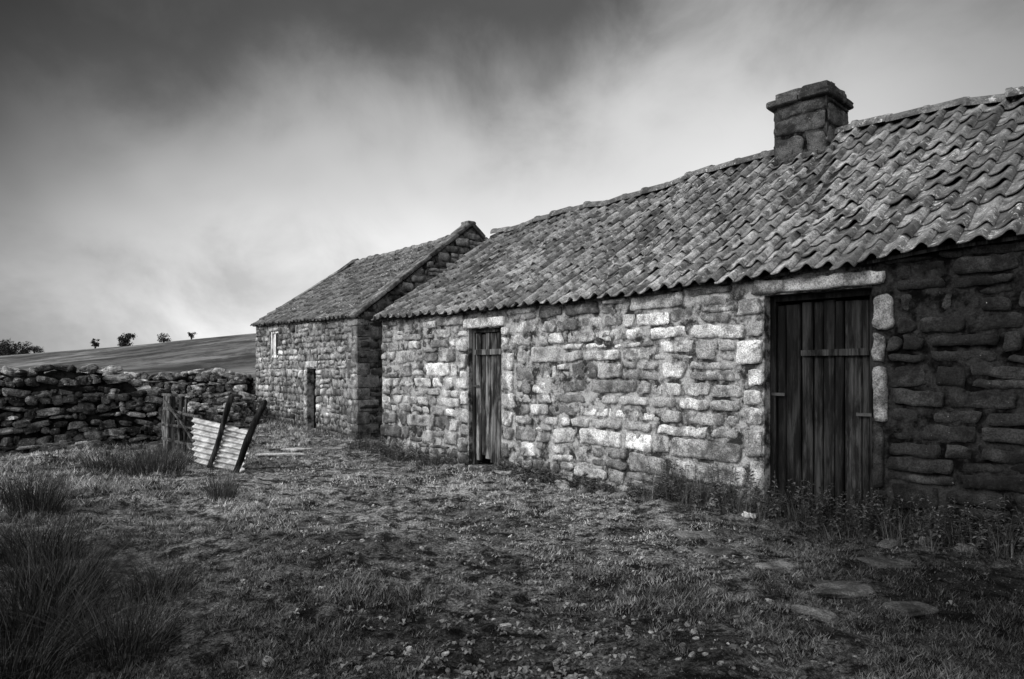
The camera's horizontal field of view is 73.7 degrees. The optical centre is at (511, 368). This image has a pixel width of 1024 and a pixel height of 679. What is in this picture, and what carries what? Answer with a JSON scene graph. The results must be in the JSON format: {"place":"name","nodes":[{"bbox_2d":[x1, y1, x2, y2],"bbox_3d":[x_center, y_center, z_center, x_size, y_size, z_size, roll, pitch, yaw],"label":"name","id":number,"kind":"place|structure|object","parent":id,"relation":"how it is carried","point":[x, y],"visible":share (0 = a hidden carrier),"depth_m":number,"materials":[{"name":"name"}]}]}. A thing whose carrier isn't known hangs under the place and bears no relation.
{"place":"outdoors","nodes":[
{"label":"outdoors","id":0,"kind":"place"},
{"bbox_2d":[175,400,250,422],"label":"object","id":1,"kind":"object","parent":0,"point":[220,414],"visible":0.06,"depth_m":16.56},
{"bbox_2d":[0,333,1023,678],"bbox_3d":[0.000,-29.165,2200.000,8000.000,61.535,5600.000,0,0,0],"label":"ground","id":2,"kind":"structure","parent":0,"point":[234,353],"depth_m":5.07,"materials":[{"name":"grey plant"}]},
{"bbox_2d":[0,338,20,355],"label":"hawthorn tree","id":3,"kind":"object","parent":2,"relation":"on","point":[9,351],"visible":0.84,"depth_m":182.84,"materials":[{"name":"black plant"}]},
{"bbox_2d":[13,341,36,353],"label":"hawthorn tree","id":4,"kind":"object","parent":2,"relation":"on","point":[24,350],"visible":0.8,"depth_m":185.65,"materials":[{"name":"black plant"}]},
{"bbox_2d":[23,346,43,352],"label":"hawthorn tree","id":5,"kind":"object","parent":2,"relation":"on","point":[37,349],"visible":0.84,"depth_m":188.18,"materials":[{"name":"black plant"}]},
{"bbox_2d":[0,459,88,506],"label":"rush clump","id":6,"kind":"object","parent":2,"relation":"on","point":[37,495],"visible":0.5,"depth_m":7.44,"materials":[{"name":"grey plant"}]},
{"bbox_2d":[0,464,96,516],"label":"rush clump","id":7,"kind":"object","parent":2,"relation":"on","point":[42,503],"visible":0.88,"depth_m":6.91,"materials":[{"name":"grey plant"}]},
{"bbox_2d":[0,498,123,567],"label":"rush clump","id":8,"kind":"object","parent":2,"relation":"on","point":[10,543],"visible":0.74,"depth_m":5.42,"materials":[{"name":"grey plant"}]},
{"bbox_2d":[0,370,160,452],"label":"stone wall","id":9,"kind":"structure","parent":2,"relation":"on","point":[124,387],"depth_m":12.26,"materials":[{"name":"black stone"}]},
{"bbox_2d":[0,364,179,453],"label":"stones","id":10,"kind":"object","parent":2,"relation":"on","point":[152,400],"visible":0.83,"depth_m":12.17,"materials":[{"name":"grey stone"}]},
{"bbox_2d":[0,587,180,678],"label":"rush clump","id":11,"kind":"object","parent":2,"relation":"on","point":[12,673],"visible":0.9,"depth_m":3.37,"materials":[{"name":"grey plant"}]},
{"bbox_2d":[0,516,182,607],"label":"rush clump","id":12,"kind":"object","parent":2,"relation":"on","point":[51,565],"visible":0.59,"depth_m":4.71,"materials":[{"name":"grey plant"}]},
{"bbox_2d":[90,338,99,347],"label":"hawthorn tree","id":13,"kind":"object","parent":2,"relation":"on","point":[95,344],"visible":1,"depth_m":185.54,"materials":[{"name":"black plant"}]},
{"bbox_2d":[0,531,191,655],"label":"rush clump","id":14,"kind":"object","parent":2,"relation":"on","point":[14,620],"visible":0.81,"depth_m":4.04,"materials":[{"name":"grey plant"}]},
{"bbox_2d":[71,442,154,472],"bbox_3d":[-5.747,1.284,9.924,1.224,0.503,1.292,0,0,31],"label":"rush clump","id":15,"kind":"object","parent":2,"relation":"on","point":[102,465],"visible":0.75,"depth_m":9.80,"materials":[{"name":"grey plant"}]},
{"bbox_2d":[117,333,135,346],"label":"hawthorn tree","id":16,"kind":"object","parent":2,"relation":"on","point":[125,340],"visible":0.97,"depth_m":178.87,"materials":[{"name":"black plant"}]},
{"bbox_2d":[0,564,254,676],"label":"rush clump","id":17,"kind":"object","parent":2,"relation":"on","point":[136,646],"visible":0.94,"depth_m":3.58,"materials":[{"name":"grey plant"}]},
{"bbox_2d":[98,445,199,477],"bbox_3d":[-5.127,1.305,9.726,1.397,0.491,1.421,0,0,0],"label":"rush clump","id":18,"kind":"object","parent":2,"relation":"on","point":[143,469],"visible":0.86,"depth_m":9.58,"materials":[{"name":"grey plant"}]},
{"bbox_2d":[82,541,226,603],"bbox_3d":[-2.399,1.370,4.524,1.066,0.364,1.094,0,0,-35],"label":"rush clump","id":19,"kind":"object","parent":2,"relation":"on","point":[179,583],"visible":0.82,"depth_m":4.56,"materials":[{"name":"grey plant"}]},
{"bbox_2d":[129,436,196,466],"bbox_3d":[-5.367,1.290,10.563,1.276,0.501,1.274,0,0,-36],"label":"rush clump","id":20,"kind":"object","parent":2,"relation":"on","point":[167,451],"visible":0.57,"depth_m":10.60,"materials":[{"name":"grey plant"}]},
{"bbox_2d":[157,333,170,342],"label":"hawthorn tree","id":21,"kind":"object","parent":2,"relation":"on","point":[163,338],"visible":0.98,"depth_m":187.83,"materials":[{"name":"black plant"}]},
{"bbox_2d":[161,390,199,451],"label":"broken wooden gate","id":22,"kind":"structure","parent":2,"relation":"on","point":[169,415],"depth_m":11.65,"materials":[{"name":"grey wood"}]},
{"bbox_2d":[188,332,195,338],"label":"hawthorn tree","id":23,"kind":"object","parent":2,"relation":"on","point":[191,334],"visible":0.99,"depth_m":189.86,"materials":[{"name":"black plant"}]},
{"bbox_2d":[134,376,253,406],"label":"stone wall","id":24,"kind":"structure","parent":2,"relation":"on","point":[249,385],"depth_m":20.78,"materials":[{"name":"grey stone"}]},
{"bbox_2d":[0,368,255,408],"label":"stones","id":25,"kind":"object","parent":24,"relation":"on","point":[208,394],"visible":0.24,"depth_m":20.64,"materials":[{"name":"grey stone"}]},
{"bbox_2d":[196,461,245,500],"bbox_3d":[-3.376,1.305,7.953,0.713,0.482,0.709,0,0,0],"label":"rush clump","id":26,"kind":"object","parent":2,"relation":"on","point":[226,491],"visible":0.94,"depth_m":7.92,"materials":[{"name":"grey plant"}]},
{"bbox_2d":[175,391,273,441],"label":"stones","id":27,"kind":"object","parent":2,"relation":"on","point":[241,411],"visible":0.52,"depth_m":17.04,"materials":[{"name":"grey stone"}]},
{"bbox_2d":[191,392,268,472],"bbox_3d":[-4.379,0.991,10.226,1.607,1.264,0.440,0,0,25],"label":"corrugated iron panel","id":28,"kind":"object","parent":2,"relation":"on","point":[218,445],"visible":0.97,"depth_m":10.29,"materials":[{"name":"metal"}]},
{"bbox_2d":[250,220,487,439],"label":"stone barn","id":29,"kind":"structure","parent":2,"relation":"on","point":[318,365],"depth_m":16.14,"materials":[{"name":"stone"}]},
{"bbox_2d":[271,331,277,357],"bbox_3d":[-6.347,-0.650,18.381,0.090,0.700,0.588,0,0,-39],"label":"window frame","id":30,"kind":"structure","parent":29,"relation":"in","point":[274,335],"depth_m":18.53,"materials":[{"name":"white wood"}]},
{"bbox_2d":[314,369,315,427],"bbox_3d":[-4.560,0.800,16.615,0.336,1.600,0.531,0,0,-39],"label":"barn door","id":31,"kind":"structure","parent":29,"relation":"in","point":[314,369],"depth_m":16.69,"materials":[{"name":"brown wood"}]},
{"bbox_2d":[2,471,1017,678],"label":"broadleaf weeds","id":32,"kind":"object","parent":2,"relation":"on","point":[541,645],"visible":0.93,"depth_m":4.11,"materials":[{"name":"grey plant"}]},
{"bbox_2d":[55,415,1023,562],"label":"wall foot weeds","id":33,"kind":"object","parent":2,"relation":"on","point":[855,525],"depth_m":6.54,"materials":[{"name":"grey plant"}]},
{"bbox_2d":[100,458,981,678],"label":"loose stones","id":34,"kind":"object","parent":2,"relation":"on","point":[881,543],"visible":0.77,"depth_m":4.22,"materials":[{"name":"grey stone"}]},
{"bbox_2d":[255,447,939,623],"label":"flagstones","id":35,"kind":"object","parent":2,"relation":"on","point":[841,589],"visible":0.73,"depth_m":4.63,"materials":[{"name":"grey stone"}]},
{"bbox_2d":[382,239,1023,548],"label":"stone wall","id":36,"kind":"structure","parent":2,"relation":"on","point":[965,303],"depth_m":7.29,"materials":[{"name":"grey stone"}]},
{"bbox_2d":[472,328,500,464],"bbox_3d":[-0.240,0.480,10.349,0.336,2.160,0.740,0,0,-44],"label":"plank door","id":37,"kind":"structure","parent":36,"relation":"in","point":[486,393],"depth_m":10.32,"materials":[{"name":"grey wood"}]},
{"bbox_2d":[376,102,1023,321],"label":"roof boards","id":38,"kind":"object","parent":36,"relation":"on","point":[950,243],"visible":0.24,"depth_m":7.88,"materials":[{"name":"grey wood"}]},
{"bbox_2d":[371,96,1023,319],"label":"pantile roof","id":39,"kind":"structure","parent":38,"relation":"on","point":[540,273],"depth_m":8.15,"materials":[{"name":"tile"}]},
{"bbox_2d":[490,86,1023,233],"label":"ridge tiles","id":40,"kind":"object","parent":39,"relation":"attached to","point":[1011,94],"visible":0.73,"depth_m":9.24,"materials":[{"name":"tile"}]},
{"bbox_2d":[766,80,853,168],"bbox_3d":[4.178,-3.129,9.506,0.954,1.469,0.925,0,0,-44],"label":"chimney stack","id":41,"kind":"object","parent":38,"relation":"on","point":[803,99],"visible":0.67,"depth_m":9.22,"materials":[{"name":"grey stone"}]},
{"bbox_2d":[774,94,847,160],"bbox_3d":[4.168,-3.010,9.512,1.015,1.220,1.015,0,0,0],"label":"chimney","id":42,"kind":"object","parent":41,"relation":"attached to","point":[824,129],"visible":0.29,"depth_m":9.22,"materials":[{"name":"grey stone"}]},
{"bbox_2d":[380,242,1023,550],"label":"stonework","id":43,"kind":"object","parent":36,"relation":"attached to","point":[921,459],"visible":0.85,"depth_m":7.38,"materials":[{"name":"stone"}]},
{"bbox_2d":[770,289,871,523],"bbox_3d":[3.165,0.425,6.856,0.336,2.350,1.033,0,0,-44],"label":"plank door","id":44,"kind":"structure","parent":36,"relation":"attached to","point":[820,373],"depth_m":6.78,"materials":[{"name":"grey wood"}]},
{"bbox_2d":[771,393,871,416],"bbox_3d":[3.042,0.350,6.753,0.026,0.200,0.973,0,0,-44],"label":"plank door ironwork","id":45,"kind":"object","parent":44,"relation":"attached to","point":[857,414],"visible":0.89,"depth_m":6.49,"materials":[{"name":"metal"}]},
{"bbox_2d":[0,0,1023,354],"label":"sky","id":46,"kind":"structure","parent":0,"point":[175,168],"materials":[{"name":"grey"}]}
]}

